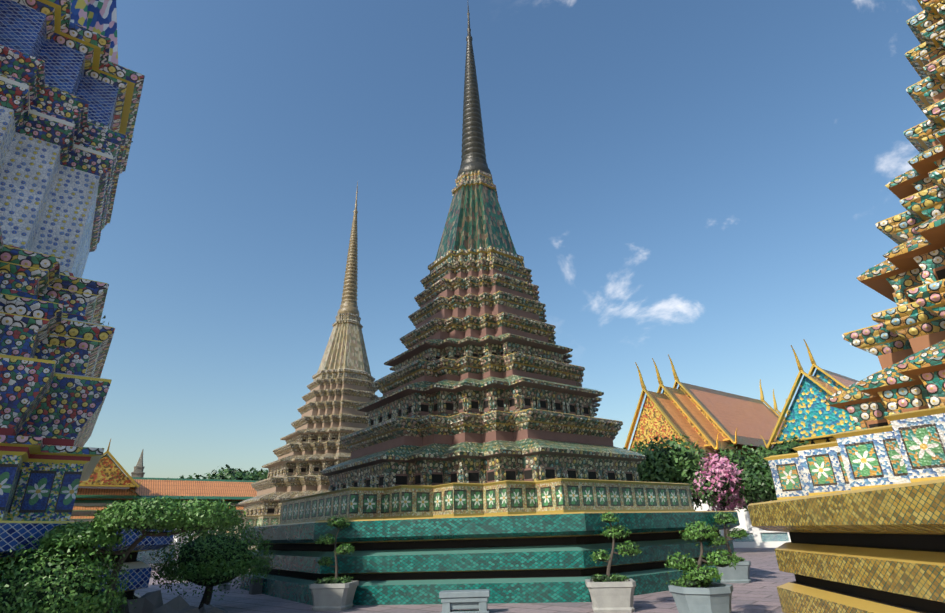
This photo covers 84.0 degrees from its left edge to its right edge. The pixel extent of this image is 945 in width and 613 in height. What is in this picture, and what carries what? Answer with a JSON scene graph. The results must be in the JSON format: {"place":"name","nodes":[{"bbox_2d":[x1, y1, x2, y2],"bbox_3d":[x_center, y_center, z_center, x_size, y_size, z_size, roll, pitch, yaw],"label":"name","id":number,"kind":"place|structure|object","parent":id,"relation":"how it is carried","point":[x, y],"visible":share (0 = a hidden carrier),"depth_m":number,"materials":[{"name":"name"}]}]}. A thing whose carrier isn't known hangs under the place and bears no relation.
{"place":"outdoors","nodes":[
{"label":"outdoors","id":0,"kind":"place"},
{"bbox_2d":[217,582,230,589],"bbox_3d":[-9.135,9.684,19.533,0.360,1.520,0.360,15,-28,-34],"label":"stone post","id":1,"kind":"object","parent":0,"point":[227,586],"visible":0.1,"depth_m":19.17,"materials":[{"name":"grey stone"}]},
{"bbox_2d":[134,548,795,612],"bbox_3d":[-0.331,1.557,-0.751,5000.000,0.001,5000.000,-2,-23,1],"label":"ground","id":2,"kind":"structure","parent":0,"point":[758,593],"depth_m":13.92,"materials":[{"name":"grey stone"}]},
{"bbox_2d":[0,531,138,612],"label":"bush","id":3,"kind":"object","parent":2,"relation":"on","point":[56,584],"visible":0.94,"depth_m":8.58,"materials":[{"name":"green plant"}]},
{"bbox_2d":[0,0,174,611],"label":"stupa","id":4,"kind":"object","parent":2,"relation":"on","point":[70,91],"visible":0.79,"depth_m":13.40,"materials":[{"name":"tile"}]},
{"bbox_2d":[119,590,162,612],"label":"rock","id":5,"kind":"object","parent":2,"relation":"on","point":[148,602],"visible":0.82,"depth_m":10.82,"materials":[{"name":"stone"}]},
{"bbox_2d":[36,495,248,612],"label":"cloud tree","id":6,"kind":"object","parent":2,"relation":"on","point":[141,515],"visible":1,"depth_m":9.59,"materials":[{"name":"green plant"}]},
{"bbox_2d":[137,536,186,570],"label":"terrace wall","id":7,"kind":"structure","parent":2,"relation":"on","point":[144,556],"depth_m":33.45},
{"bbox_2d":[70,477,256,543],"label":"cloister","id":8,"kind":"structure","parent":2,"relation":"on","point":[91,500],"depth_m":52.20,"materials":[{"name":"orange tile"}]},
{"bbox_2d":[78,439,144,499],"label":"gable","id":9,"kind":"structure","parent":8,"relation":"attached to","point":[107,473],"depth_m":48.97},
{"bbox_2d":[131,450,144,476],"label":"stupa","id":10,"kind":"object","parent":8,"relation":"on","point":[139,467],"depth_m":56.17,"materials":[{"name":"grey stone"}]},
{"bbox_2d":[151,595,199,612],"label":"rock","id":11,"kind":"object","parent":2,"relation":"on","point":[178,604],"visible":1,"depth_m":11.03,"materials":[{"name":"stone"}]},
{"bbox_2d":[168,470,234,478],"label":"tree","id":12,"kind":"object","parent":2,"relation":"on","point":[190,476],"depth_m":64.31,"materials":[{"name":"green plant"}]},
{"bbox_2d":[139,517,284,608],"bbox_3d":[-6.984,6.904,14.192,3.493,2.496,3.046,-2,-23,1],"label":"topiary tree","id":13,"kind":"object","parent":2,"relation":"on","point":[209,562],"visible":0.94,"depth_m":13.73,"materials":[{"name":"green plant"}]},
{"bbox_2d":[201,604,227,612],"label":"rockery","id":14,"kind":"object","parent":2,"relation":"on","point":[206,608],"visible":1,"depth_m":11.26,"materials":[{"name":"stone"}]},
{"bbox_2d":[207,464,268,480],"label":"tree","id":15,"kind":"object","parent":2,"relation":"on","point":[228,474],"visible":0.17,"depth_m":65.66,"materials":[{"name":"green plant"}]},
{"bbox_2d":[249,569,277,594],"bbox_3d":[-6.576,9.405,18.133,1.747,0.785,1.747,-5,-23,7],"label":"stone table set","id":16,"kind":"object","parent":2,"relation":"on","point":[255,588],"visible":0.08,"depth_m":17.47,"materials":[{"name":"grey stone"}]},
{"bbox_2d":[193,182,379,549],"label":"white chedi","id":17,"kind":"structure","parent":2,"relation":"on","point":[341,387],"depth_m":40.85,"materials":[{"name":"stone"}]},
{"bbox_2d":[309,575,358,610],"bbox_3d":[-3.565,7.345,13.503,1.060,0.757,0.848,-5,-23,7],"label":"planter","id":18,"kind":"object","parent":2,"relation":"on","point":[331,594],"visible":1,"depth_m":13.17,"materials":[{"name":"grey stone"}]},
{"bbox_2d":[314,514,354,578],"bbox_3d":[-3.639,6.448,13.970,1.103,1.737,0.779,-2,-23,1],"label":"bonsai","id":19,"kind":"object","parent":18,"relation":"on","point":[338,522],"visible":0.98,"depth_m":13.89,"materials":[{"name":"green plant"}]},
{"bbox_2d":[439,589,489,612],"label":"stone bench","id":20,"kind":"object","parent":2,"relation":"on","point":[474,601],"visible":1,"depth_m":11.85,"materials":[{"name":"grey stone"}]},
{"bbox_2d":[240,6,739,605],"bbox_3d":[0.187,-4.734,28.456,18.100,34.500,18.100,15,-28,-34],"label":"stupa","id":21,"kind":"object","parent":2,"relation":"on","point":[486,454],"visible":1,"depth_m":17.95,"materials":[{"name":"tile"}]},
{"bbox_2d":[585,573,635,612],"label":"planter","id":22,"kind":"object","parent":2,"relation":"on","point":[613,593],"visible":0.98,"depth_m":11.48,"materials":[{"name":"grey stone"}]},
{"bbox_2d":[589,512,642,576],"bbox_3d":[3.345,5.626,12.331,1.218,1.551,0.740,-2,-23,1],"label":"bonsai","id":23,"kind":"object","parent":22,"relation":"on","point":[613,532],"visible":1,"depth_m":12.26,"materials":[{"name":"green plant"}]},
{"bbox_2d":[623,433,708,510],"bbox_3d":[13.194,12.657,35.583,7.623,7.514,7.959,-2,-23,1],"label":"green tree","id":24,"kind":"object","parent":2,"relation":"on","point":[662,463],"visible":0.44,"depth_m":33.95,"materials":[{"name":"green plant"}]},
{"bbox_2d":[666,577,732,612],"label":"planter","id":25,"kind":"object","parent":2,"relation":"on","point":[689,596],"visible":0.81,"depth_m":9.79,"materials":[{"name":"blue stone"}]},
{"bbox_2d":[664,521,739,587],"bbox_3d":[4.583,4.954,10.495,1.362,1.246,1.044,6,-24,-17],"label":"bonsai","id":26,"kind":"object","parent":25,"relation":"on","point":[700,534],"visible":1,"depth_m":10.38,"materials":[{"name":"green plant"}]},
{"bbox_2d":[624,354,788,530],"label":"temple building","id":27,"kind":"structure","parent":2,"relation":"on","point":[710,420],"depth_m":55.44,"materials":[{"name":"orange tile"}]},
{"bbox_2d":[681,450,752,546],"bbox_3d":[15.337,12.050,32.613,4.549,6.173,5.075,-18,-28,33],"label":"pink tree","id":28,"kind":"object","parent":2,"relation":"on","point":[715,479],"visible":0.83,"depth_m":31.88,"materials":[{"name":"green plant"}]},
{"bbox_2d":[714,556,750,582],"bbox_3d":[8.213,8.332,16.681,1.060,0.760,0.848,-5,-23,7],"label":"planter","id":29,"kind":"object","parent":2,"relation":"on","point":[740,573],"visible":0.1,"depth_m":16.31,"materials":[{"name":"grey stone"}]},
{"bbox_2d":[709,511,748,556],"bbox_3d":[8.207,7.377,16.808,1.318,1.589,0.980,-2,-23,1],"label":"bonsai","id":30,"kind":"object","parent":29,"relation":"on","point":[724,518],"visible":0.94,"depth_m":16.82,"materials":[{"name":"green plant"}]},
{"bbox_2d":[712,444,781,511],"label":"tree","id":31,"kind":"object","parent":2,"relation":"on","point":[738,459],"visible":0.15,"depth_m":40.96,"materials":[{"name":"green plant"}]},
{"bbox_2d":[732,436,808,502],"bbox_3d":[18.737,11.084,30.893,5.963,6.398,5.086,-21,-30,38],"label":"dark tree","id":32,"kind":"object","parent":2,"relation":"on","point":[759,479],"visible":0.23,"depth_m":30.75,"materials":[{"name":"green plant"}]},
{"bbox_2d":[760,339,857,529],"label":"temple building","id":33,"kind":"structure","parent":2,"relation":"on","point":[812,417],"depth_m":42.87,"materials":[{"name":"blue tile"}]},
{"bbox_2d":[748,0,944,612],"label":"stupa","id":34,"kind":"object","parent":2,"relation":"on","point":[857,513],"visible":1,"depth_m":9.68,"materials":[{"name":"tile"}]},
{"bbox_2d":[82,0,928,478],"label":"sky","id":35,"kind":"structure","parent":0,"point":[701,184],"materials":[{"name":"blue"}]},
{"bbox_2d":[719,525,790,547],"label":"terrace wall","id":36,"kind":"structure","parent":0,"point":[757,538],"depth_m":38.48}
]}

